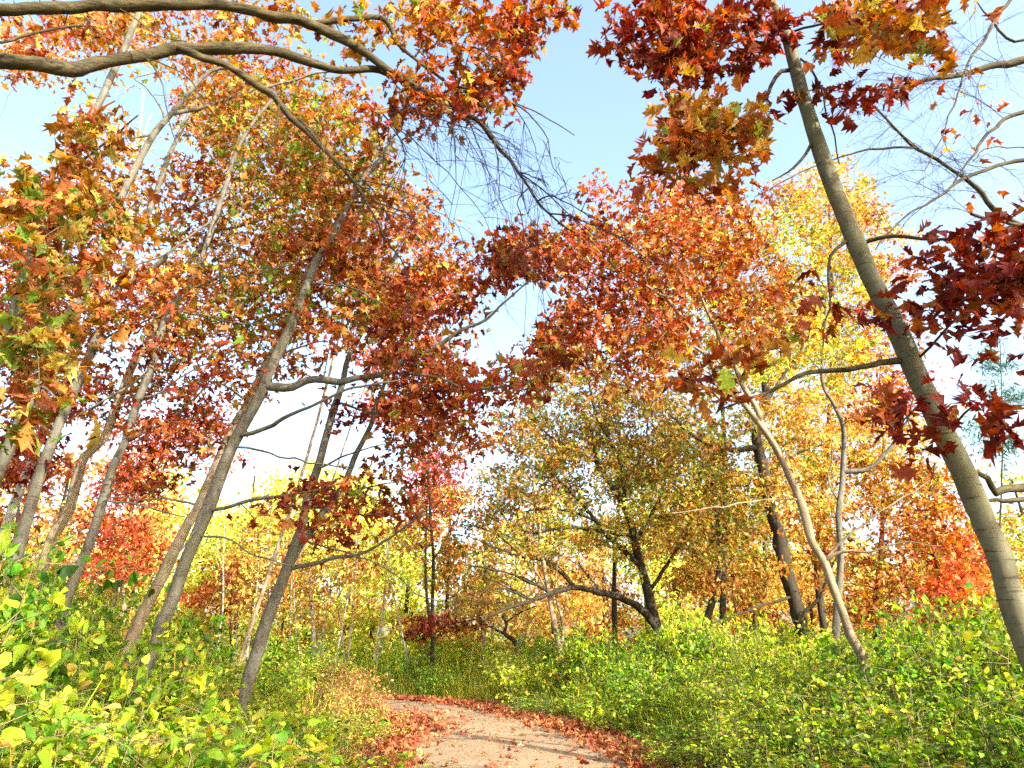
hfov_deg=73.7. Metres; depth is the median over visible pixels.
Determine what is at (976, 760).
bush
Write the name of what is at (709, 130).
oak tree
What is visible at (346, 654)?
bush
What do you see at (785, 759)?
bush
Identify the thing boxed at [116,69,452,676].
maple tree
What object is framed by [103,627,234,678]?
bush
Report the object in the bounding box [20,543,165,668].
bush
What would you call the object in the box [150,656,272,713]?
bush
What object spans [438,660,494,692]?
bush
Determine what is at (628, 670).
bush
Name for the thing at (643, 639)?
bush
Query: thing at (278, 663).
bush
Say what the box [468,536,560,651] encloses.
maple tree
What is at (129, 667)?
bush
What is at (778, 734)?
bush
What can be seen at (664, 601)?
maple tree
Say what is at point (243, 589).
birch tree
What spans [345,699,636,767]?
path
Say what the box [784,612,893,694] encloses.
bush
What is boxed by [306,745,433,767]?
bush
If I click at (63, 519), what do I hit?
maple tree
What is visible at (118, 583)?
bush
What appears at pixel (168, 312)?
maple tree
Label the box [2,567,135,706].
bush
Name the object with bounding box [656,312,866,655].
oak tree
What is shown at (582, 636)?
bush
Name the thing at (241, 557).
birch tree
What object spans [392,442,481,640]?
maple tree
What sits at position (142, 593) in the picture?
maple tree
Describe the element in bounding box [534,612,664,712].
bush
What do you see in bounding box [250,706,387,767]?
bush
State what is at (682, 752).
bush
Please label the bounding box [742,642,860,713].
bush
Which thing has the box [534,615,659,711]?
bush
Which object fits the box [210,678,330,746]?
bush
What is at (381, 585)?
birch tree
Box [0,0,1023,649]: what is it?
sky
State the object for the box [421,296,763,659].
oak tree
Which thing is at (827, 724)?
bush
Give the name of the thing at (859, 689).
bush
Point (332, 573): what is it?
birch tree
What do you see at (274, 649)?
bush
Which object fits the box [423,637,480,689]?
bush
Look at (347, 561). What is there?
birch tree
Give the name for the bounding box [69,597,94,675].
bush
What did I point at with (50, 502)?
maple tree
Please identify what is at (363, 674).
bush
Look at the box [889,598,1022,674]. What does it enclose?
bush
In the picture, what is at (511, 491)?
ash tree
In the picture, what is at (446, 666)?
bush
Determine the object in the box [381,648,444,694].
bush
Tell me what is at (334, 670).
bush
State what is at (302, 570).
birch tree
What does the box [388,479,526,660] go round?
maple tree
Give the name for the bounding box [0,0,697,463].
oak tree
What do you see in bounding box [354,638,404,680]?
bush
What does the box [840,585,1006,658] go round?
bush
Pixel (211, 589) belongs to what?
maple tree
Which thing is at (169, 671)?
bush
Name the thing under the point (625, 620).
maple tree
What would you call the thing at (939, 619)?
bush
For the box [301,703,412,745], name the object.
bush
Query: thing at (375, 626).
maple tree
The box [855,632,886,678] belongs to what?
bush
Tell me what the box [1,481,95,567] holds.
maple tree
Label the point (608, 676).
bush
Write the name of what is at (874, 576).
maple tree
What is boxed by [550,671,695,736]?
bush
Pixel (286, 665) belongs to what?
bush
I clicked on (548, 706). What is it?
bush
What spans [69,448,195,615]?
maple tree
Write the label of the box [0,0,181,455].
maple tree
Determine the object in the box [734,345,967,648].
maple tree
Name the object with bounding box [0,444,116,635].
maple tree
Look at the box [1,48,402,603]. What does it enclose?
maple tree
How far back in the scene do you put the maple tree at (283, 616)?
44.73 m
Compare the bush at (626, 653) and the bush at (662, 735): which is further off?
the bush at (626, 653)
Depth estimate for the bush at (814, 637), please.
14.73 m
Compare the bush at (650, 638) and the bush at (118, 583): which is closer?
the bush at (118, 583)
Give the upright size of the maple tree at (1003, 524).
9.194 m
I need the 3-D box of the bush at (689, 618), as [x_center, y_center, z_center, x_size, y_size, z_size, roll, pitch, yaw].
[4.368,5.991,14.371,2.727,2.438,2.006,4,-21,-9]
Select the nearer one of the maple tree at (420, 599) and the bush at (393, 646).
the bush at (393, 646)
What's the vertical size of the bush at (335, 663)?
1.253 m
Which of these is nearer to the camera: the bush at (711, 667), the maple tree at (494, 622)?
the bush at (711, 667)
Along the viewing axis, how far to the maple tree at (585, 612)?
36.92 m
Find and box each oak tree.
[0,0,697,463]
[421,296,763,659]
[435,581,503,689]
[474,598,548,654]
[475,383,707,651]
[585,0,1023,672]
[634,428,788,649]
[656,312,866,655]
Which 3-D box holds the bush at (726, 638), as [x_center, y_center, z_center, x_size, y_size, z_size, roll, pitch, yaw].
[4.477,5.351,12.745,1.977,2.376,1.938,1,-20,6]
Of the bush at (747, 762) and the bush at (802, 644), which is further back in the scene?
the bush at (802, 644)
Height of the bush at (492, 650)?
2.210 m
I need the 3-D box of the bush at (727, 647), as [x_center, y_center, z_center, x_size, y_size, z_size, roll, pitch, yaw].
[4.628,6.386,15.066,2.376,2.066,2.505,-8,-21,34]
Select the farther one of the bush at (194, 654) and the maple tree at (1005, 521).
the maple tree at (1005, 521)
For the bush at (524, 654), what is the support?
on the ground at (358, 750)
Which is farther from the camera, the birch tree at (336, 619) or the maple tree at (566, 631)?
the maple tree at (566, 631)
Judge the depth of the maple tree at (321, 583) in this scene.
53.16 m
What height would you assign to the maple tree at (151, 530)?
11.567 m
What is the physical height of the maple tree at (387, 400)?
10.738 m
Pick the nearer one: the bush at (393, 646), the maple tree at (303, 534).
the maple tree at (303, 534)
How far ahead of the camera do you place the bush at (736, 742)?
7.54 m
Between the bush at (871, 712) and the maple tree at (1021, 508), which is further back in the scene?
the maple tree at (1021, 508)
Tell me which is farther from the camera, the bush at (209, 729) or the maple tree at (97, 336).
the maple tree at (97, 336)
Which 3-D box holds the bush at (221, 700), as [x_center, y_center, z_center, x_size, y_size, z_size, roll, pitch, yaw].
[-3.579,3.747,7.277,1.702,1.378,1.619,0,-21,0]
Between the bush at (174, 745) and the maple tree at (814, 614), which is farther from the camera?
the maple tree at (814, 614)
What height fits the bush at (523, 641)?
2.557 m
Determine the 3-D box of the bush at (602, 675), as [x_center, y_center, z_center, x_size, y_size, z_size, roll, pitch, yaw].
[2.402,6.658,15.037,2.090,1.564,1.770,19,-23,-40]
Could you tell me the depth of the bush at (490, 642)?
30.12 m
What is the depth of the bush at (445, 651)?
24.77 m
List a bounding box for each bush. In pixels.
[0,505,138,684]
[0,528,93,700]
[0,569,44,682]
[0,586,86,748]
[0,599,84,767]
[0,622,230,766]
[0,630,109,764]
[0,658,22,724]
[0,682,153,767]
[0,690,180,767]
[0,697,343,767]
[0,719,87,767]
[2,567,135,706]
[7,688,343,767]
[12,585,194,702]
[13,536,171,684]
[16,663,236,767]
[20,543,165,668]
[38,720,217,767]
[56,644,163,711]
[62,646,173,708]
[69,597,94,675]
[86,573,160,641]
[86,652,223,719]
[86,661,254,752]
[89,608,231,682]
[91,635,255,713]
[93,625,230,694]
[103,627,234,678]
[108,666,273,723]
[141,602,247,685]
[147,734,337,767]
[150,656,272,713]
[163,696,324,767]
[165,626,238,674]
[194,739,359,767]
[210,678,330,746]
[213,647,303,715]
[216,633,330,728]
[219,669,336,740]
[233,629,321,672]
[239,653,287,703]
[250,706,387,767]
[261,654,303,683]
[268,631,302,672]
[278,726,366,757]
[280,670,341,717]
[288,642,355,687]
[298,682,360,729]
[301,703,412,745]
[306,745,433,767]
[309,640,376,675]
[310,671,380,724]
[311,656,367,708]
[319,658,366,674]
[319,760,367,767]
[329,665,393,721]
[330,658,389,690]
[340,688,399,722]
[344,637,407,680]
[347,649,400,688]
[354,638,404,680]
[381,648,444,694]
[396,637,442,691]
[399,661,461,696]
[416,625,490,689]
[420,653,478,690]
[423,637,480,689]
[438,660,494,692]
[440,627,501,681]
[475,634,511,668]
[476,626,574,688]
[479,641,593,708]
[480,664,587,704]
[483,650,557,698]
[495,690,568,712]
[504,631,545,667]
[512,644,547,684]
[518,631,585,681]
[522,689,580,717]
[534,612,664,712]
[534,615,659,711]
[535,624,613,656]
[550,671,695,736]
[577,641,645,682]
[582,649,654,720]
[591,648,668,721]
[594,648,740,725]
[604,644,642,660]
[616,653,720,738]
[617,624,733,678]
[619,732,738,767]
[621,704,724,760]
[626,589,778,697]
[630,628,657,661]
[638,623,670,651]
[658,608,789,705]
[666,613,805,747]
[668,696,815,767]
[672,659,824,767]
[679,625,756,678]
[684,668,841,767]
[691,678,828,765]
[700,603,808,693]
[704,715,986,767]
[708,618,796,655]
[708,760,792,767]
[710,617,764,650]
[712,630,843,710]
[725,620,843,670]
[734,661,804,709]
[735,700,930,767]
[737,695,858,767]
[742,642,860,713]
[754,669,981,767]
[756,618,849,688]
[757,610,872,649]
[759,666,863,757]
[760,617,818,655]
[771,626,848,659]
[776,639,881,690]
[778,636,811,671]
[779,669,1023,767]
[783,618,946,731]
[783,642,980,763]
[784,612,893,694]
[790,678,938,737]
[804,633,1023,767]
[819,653,896,695]
[834,638,1023,765]
[839,580,1023,758]
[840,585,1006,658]
[840,638,928,671]
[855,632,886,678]
[869,619,936,656]
[872,612,1000,677]
[885,582,1022,763]
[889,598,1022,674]
[900,648,1023,762]
[934,619,1023,767]
[935,654,1023,767]
[940,584,1006,654]
[960,594,1023,702]
[968,694,1023,764]
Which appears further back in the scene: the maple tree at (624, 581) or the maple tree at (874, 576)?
the maple tree at (624, 581)
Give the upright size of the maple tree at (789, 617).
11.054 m
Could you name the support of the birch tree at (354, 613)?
on the ground at (358, 750)
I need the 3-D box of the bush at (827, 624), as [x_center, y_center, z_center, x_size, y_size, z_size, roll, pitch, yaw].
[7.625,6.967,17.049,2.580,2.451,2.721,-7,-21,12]
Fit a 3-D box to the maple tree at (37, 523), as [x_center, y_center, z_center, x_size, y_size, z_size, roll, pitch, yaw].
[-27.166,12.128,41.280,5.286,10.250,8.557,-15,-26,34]
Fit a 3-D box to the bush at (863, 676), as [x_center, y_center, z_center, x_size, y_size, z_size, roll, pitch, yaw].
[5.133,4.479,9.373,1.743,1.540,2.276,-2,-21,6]
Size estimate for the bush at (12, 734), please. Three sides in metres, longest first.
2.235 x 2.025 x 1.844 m
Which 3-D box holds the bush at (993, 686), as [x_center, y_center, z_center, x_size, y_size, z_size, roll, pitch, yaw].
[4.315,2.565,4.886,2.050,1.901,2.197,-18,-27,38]
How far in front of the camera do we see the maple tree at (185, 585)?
44.60 m
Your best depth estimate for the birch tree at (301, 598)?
28.18 m
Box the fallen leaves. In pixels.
[296,691,764,767]
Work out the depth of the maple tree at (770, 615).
37.20 m
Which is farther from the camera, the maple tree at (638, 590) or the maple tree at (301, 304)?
the maple tree at (638, 590)
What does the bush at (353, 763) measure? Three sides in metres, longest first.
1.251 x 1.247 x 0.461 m
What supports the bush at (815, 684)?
on the ground at (358, 750)
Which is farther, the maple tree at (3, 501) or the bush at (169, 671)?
the maple tree at (3, 501)
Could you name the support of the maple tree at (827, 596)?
on the ground at (358, 750)
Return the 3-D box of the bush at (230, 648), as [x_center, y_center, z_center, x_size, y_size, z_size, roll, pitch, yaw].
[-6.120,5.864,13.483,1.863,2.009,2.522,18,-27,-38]
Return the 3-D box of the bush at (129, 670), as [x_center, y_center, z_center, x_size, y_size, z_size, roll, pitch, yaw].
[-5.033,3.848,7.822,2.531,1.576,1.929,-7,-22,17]
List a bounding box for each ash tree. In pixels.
[482,435,608,703]
[754,0,1023,502]
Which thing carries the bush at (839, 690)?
on the ground at (358, 750)
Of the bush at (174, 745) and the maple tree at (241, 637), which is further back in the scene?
the maple tree at (241, 637)
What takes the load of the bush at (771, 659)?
on the ground at (358, 750)
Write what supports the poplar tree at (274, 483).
on the ground at (358, 750)
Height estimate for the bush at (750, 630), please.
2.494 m
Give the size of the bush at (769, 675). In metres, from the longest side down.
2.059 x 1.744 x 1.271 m
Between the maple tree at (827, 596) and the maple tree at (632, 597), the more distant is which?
the maple tree at (632, 597)
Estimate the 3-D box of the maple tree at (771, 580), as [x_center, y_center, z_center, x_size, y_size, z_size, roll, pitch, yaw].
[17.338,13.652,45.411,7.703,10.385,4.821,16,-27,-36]
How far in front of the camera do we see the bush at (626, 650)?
22.52 m
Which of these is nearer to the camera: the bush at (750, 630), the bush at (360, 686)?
the bush at (360, 686)
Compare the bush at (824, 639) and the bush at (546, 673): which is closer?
the bush at (824, 639)
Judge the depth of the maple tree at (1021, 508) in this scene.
51.88 m
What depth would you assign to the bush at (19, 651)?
5.67 m
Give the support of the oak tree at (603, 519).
on the ground at (358, 750)
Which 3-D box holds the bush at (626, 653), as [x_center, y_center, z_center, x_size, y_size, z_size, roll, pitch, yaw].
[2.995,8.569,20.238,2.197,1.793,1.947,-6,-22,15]
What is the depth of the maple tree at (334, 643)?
38.09 m
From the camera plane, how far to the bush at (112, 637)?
10.51 m
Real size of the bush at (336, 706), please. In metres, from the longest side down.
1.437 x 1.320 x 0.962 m
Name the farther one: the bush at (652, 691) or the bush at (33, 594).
the bush at (652, 691)
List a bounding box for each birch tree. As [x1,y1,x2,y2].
[0,85,220,563]
[178,517,272,648]
[208,515,272,662]
[223,544,295,658]
[236,480,302,653]
[259,530,337,652]
[265,510,333,667]
[302,522,384,664]
[303,530,364,671]
[312,537,373,661]
[330,514,386,660]
[348,538,423,682]
[355,514,439,690]
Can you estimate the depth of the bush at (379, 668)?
24.30 m
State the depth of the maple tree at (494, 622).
69.83 m
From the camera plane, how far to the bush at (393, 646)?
32.62 m
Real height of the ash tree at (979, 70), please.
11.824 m
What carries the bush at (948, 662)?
on the ground at (358, 750)
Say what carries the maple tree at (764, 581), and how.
on the ground at (358, 750)
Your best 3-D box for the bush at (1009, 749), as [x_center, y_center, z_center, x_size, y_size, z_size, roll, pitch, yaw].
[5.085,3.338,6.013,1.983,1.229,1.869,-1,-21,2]
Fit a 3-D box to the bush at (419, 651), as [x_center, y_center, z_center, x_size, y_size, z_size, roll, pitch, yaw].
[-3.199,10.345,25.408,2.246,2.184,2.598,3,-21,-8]
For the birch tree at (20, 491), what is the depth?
12.02 m
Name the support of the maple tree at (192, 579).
on the ground at (358, 750)
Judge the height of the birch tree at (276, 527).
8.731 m
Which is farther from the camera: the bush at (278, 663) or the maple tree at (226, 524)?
the maple tree at (226, 524)
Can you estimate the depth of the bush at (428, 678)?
21.07 m
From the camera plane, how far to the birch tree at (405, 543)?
25.60 m
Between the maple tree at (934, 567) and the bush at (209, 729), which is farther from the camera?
the maple tree at (934, 567)
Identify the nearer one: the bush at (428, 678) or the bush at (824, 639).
the bush at (824, 639)
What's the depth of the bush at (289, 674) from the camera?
11.58 m
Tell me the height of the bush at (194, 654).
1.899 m
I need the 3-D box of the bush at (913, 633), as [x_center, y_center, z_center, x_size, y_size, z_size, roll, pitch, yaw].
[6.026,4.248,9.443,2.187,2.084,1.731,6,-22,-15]
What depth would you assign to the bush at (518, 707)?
16.13 m
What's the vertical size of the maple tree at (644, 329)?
9.979 m
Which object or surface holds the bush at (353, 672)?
on the ground at (358, 750)
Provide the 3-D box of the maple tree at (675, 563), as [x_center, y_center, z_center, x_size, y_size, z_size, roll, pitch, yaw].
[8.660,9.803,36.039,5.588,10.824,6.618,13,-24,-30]
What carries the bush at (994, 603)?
on the ground at (358, 750)
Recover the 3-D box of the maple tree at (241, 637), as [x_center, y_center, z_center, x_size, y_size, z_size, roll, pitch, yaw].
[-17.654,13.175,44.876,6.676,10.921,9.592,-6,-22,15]
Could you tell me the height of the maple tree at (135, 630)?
10.448 m
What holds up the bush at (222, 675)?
on the ground at (358, 750)
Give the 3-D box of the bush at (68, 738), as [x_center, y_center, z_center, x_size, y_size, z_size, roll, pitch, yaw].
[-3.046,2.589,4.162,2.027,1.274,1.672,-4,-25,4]
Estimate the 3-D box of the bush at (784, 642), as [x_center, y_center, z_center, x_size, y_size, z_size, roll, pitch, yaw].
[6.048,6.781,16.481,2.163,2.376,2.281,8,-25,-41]
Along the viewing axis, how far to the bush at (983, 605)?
13.52 m
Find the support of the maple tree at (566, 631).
on the ground at (358, 750)
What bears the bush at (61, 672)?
on the ground at (358, 750)
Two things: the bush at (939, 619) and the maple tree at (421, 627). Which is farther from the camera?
the maple tree at (421, 627)
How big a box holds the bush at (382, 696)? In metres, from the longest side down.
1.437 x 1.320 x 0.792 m
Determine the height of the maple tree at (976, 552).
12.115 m
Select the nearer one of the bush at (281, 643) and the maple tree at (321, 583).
the bush at (281, 643)
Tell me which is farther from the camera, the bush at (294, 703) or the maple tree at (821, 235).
the maple tree at (821, 235)
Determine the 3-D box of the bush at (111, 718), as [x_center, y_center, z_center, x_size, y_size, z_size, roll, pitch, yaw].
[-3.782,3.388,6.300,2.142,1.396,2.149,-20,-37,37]
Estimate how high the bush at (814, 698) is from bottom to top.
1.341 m
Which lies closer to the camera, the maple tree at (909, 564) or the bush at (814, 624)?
the bush at (814, 624)
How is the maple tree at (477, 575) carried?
on the ground at (358, 750)
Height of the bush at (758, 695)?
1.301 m
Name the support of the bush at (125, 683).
on the ground at (358, 750)
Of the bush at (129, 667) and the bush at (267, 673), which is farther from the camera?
the bush at (267, 673)
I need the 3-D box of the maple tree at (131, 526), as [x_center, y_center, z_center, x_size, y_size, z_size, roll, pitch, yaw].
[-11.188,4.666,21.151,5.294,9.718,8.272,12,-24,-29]
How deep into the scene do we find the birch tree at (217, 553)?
28.05 m
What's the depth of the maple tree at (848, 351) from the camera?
11.71 m
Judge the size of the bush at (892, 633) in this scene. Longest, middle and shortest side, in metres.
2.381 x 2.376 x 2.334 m
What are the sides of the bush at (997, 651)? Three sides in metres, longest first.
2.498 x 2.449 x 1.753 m
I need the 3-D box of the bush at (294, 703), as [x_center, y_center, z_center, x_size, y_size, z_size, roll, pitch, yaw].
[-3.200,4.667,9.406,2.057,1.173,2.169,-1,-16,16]
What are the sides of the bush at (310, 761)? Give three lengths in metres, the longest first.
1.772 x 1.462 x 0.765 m
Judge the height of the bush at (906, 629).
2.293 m
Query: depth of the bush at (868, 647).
10.68 m
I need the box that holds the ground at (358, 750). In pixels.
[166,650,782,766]
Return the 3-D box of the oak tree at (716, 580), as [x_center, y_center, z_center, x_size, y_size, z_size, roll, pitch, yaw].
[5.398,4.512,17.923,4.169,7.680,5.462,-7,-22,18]
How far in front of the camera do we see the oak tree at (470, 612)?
26.06 m
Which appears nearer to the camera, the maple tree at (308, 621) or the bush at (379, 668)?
the bush at (379, 668)
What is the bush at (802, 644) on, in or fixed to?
on the ground at (358, 750)
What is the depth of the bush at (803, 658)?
11.99 m
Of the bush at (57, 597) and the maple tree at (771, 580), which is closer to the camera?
the bush at (57, 597)
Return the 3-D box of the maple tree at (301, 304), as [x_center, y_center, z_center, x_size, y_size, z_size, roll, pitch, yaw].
[-1.347,-0.142,8.416,4.965,9.506,3.421,-5,-22,13]
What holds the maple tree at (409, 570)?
on the ground at (358, 750)
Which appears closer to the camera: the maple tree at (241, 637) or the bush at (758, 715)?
the bush at (758, 715)
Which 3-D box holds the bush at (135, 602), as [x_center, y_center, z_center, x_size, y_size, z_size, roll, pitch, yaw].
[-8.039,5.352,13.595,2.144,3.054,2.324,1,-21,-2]
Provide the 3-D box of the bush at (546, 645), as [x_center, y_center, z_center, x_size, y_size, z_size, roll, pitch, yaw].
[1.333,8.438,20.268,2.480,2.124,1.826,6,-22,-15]
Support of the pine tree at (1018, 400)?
on the ground at (358, 750)
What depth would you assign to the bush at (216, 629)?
12.53 m
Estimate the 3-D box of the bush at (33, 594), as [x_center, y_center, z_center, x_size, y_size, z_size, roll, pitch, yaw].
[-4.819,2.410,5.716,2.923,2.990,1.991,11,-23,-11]
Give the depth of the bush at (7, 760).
4.25 m
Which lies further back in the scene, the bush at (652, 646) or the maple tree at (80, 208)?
the bush at (652, 646)
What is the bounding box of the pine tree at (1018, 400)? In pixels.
[934,331,1023,600]
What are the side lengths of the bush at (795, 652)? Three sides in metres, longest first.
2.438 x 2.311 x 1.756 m
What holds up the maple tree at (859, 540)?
on the ground at (358, 750)
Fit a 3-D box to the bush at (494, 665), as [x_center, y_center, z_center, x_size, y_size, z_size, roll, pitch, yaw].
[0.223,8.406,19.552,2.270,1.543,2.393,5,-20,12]
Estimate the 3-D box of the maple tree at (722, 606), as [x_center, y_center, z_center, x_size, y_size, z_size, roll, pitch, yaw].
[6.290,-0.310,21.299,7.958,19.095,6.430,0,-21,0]
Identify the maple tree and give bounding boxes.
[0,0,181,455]
[0,10,328,503]
[0,199,97,568]
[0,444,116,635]
[0,479,29,551]
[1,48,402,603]
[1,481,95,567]
[21,196,288,662]
[24,498,129,610]
[37,32,362,716]
[46,450,188,640]
[51,394,266,628]
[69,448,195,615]
[81,494,190,638]
[89,129,451,711]
[109,84,595,737]
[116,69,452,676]
[145,479,261,663]
[147,504,225,636]
[160,541,289,659]
[176,502,300,662]
[190,469,305,660]
[228,219,516,726]
[246,546,324,665]
[253,522,338,642]
[271,540,345,653]
[282,468,401,662]
[291,259,493,572]
[319,487,422,672]
[319,532,391,661]
[361,477,475,662]
[375,548,439,655]
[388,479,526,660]
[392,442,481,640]
[400,463,502,683]
[440,520,542,657]
[440,538,514,665]
[459,577,507,657]
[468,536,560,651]
[470,484,593,651]
[502,501,611,651]
[515,164,940,716]
[522,523,634,646]
[532,521,643,650]
[572,546,644,642]
[585,164,813,628]
[594,554,665,655]
[604,509,693,637]
[627,465,733,643]
[632,431,843,643]
[647,486,745,641]
[664,464,792,641]
[708,506,775,634]
[729,515,802,638]
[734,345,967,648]
[748,143,931,632]
[767,527,831,649]
[768,523,833,636]
[789,289,926,668]
[789,514,891,650]
[810,461,1023,642]
[833,528,897,639]
[844,542,899,644]
[890,456,1023,645]
[890,534,992,648]
[943,509,1023,600]
[965,513,1023,592]
[986,472,1023,621]
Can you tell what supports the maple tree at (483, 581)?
on the ground at (358, 750)
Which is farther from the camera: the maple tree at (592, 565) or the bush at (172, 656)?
the maple tree at (592, 565)
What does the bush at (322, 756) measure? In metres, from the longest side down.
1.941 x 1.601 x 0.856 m
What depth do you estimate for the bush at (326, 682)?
13.11 m
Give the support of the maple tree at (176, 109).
on the ground at (358, 750)
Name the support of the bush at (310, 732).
on the ground at (358, 750)
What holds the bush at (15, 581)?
on the ground at (358, 750)
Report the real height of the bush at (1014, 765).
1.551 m
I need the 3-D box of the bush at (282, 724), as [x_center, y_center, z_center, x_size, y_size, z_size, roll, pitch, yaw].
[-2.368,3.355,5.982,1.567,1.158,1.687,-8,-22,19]
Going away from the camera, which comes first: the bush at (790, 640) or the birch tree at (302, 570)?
the bush at (790, 640)
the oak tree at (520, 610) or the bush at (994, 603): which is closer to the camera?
the bush at (994, 603)
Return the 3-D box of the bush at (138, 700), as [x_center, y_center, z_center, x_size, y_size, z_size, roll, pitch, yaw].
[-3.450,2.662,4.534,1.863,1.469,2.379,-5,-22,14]
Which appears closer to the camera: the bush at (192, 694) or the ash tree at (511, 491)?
the bush at (192, 694)
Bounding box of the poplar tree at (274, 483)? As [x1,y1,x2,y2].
[206,444,402,667]
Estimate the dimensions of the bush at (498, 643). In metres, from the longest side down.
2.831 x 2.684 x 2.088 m
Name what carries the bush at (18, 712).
on the ground at (358, 750)
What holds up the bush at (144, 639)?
on the ground at (358, 750)
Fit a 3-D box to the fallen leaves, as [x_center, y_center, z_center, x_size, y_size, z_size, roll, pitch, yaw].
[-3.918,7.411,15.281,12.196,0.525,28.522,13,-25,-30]
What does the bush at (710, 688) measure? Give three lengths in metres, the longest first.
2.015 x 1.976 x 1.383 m
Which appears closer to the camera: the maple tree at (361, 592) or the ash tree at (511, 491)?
the ash tree at (511, 491)
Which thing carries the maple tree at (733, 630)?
on the ground at (358, 750)
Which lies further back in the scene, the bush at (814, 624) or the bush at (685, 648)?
the bush at (814, 624)
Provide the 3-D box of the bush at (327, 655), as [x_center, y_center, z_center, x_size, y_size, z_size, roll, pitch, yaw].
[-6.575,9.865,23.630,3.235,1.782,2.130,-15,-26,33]
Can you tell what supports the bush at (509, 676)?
on the ground at (358, 750)
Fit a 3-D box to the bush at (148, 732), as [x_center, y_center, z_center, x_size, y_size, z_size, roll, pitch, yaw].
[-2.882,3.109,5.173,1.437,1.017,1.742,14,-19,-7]
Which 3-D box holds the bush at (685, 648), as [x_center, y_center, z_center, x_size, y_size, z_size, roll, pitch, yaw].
[3.965,5.684,14.121,3.186,2.769,2.745,-2,-21,4]

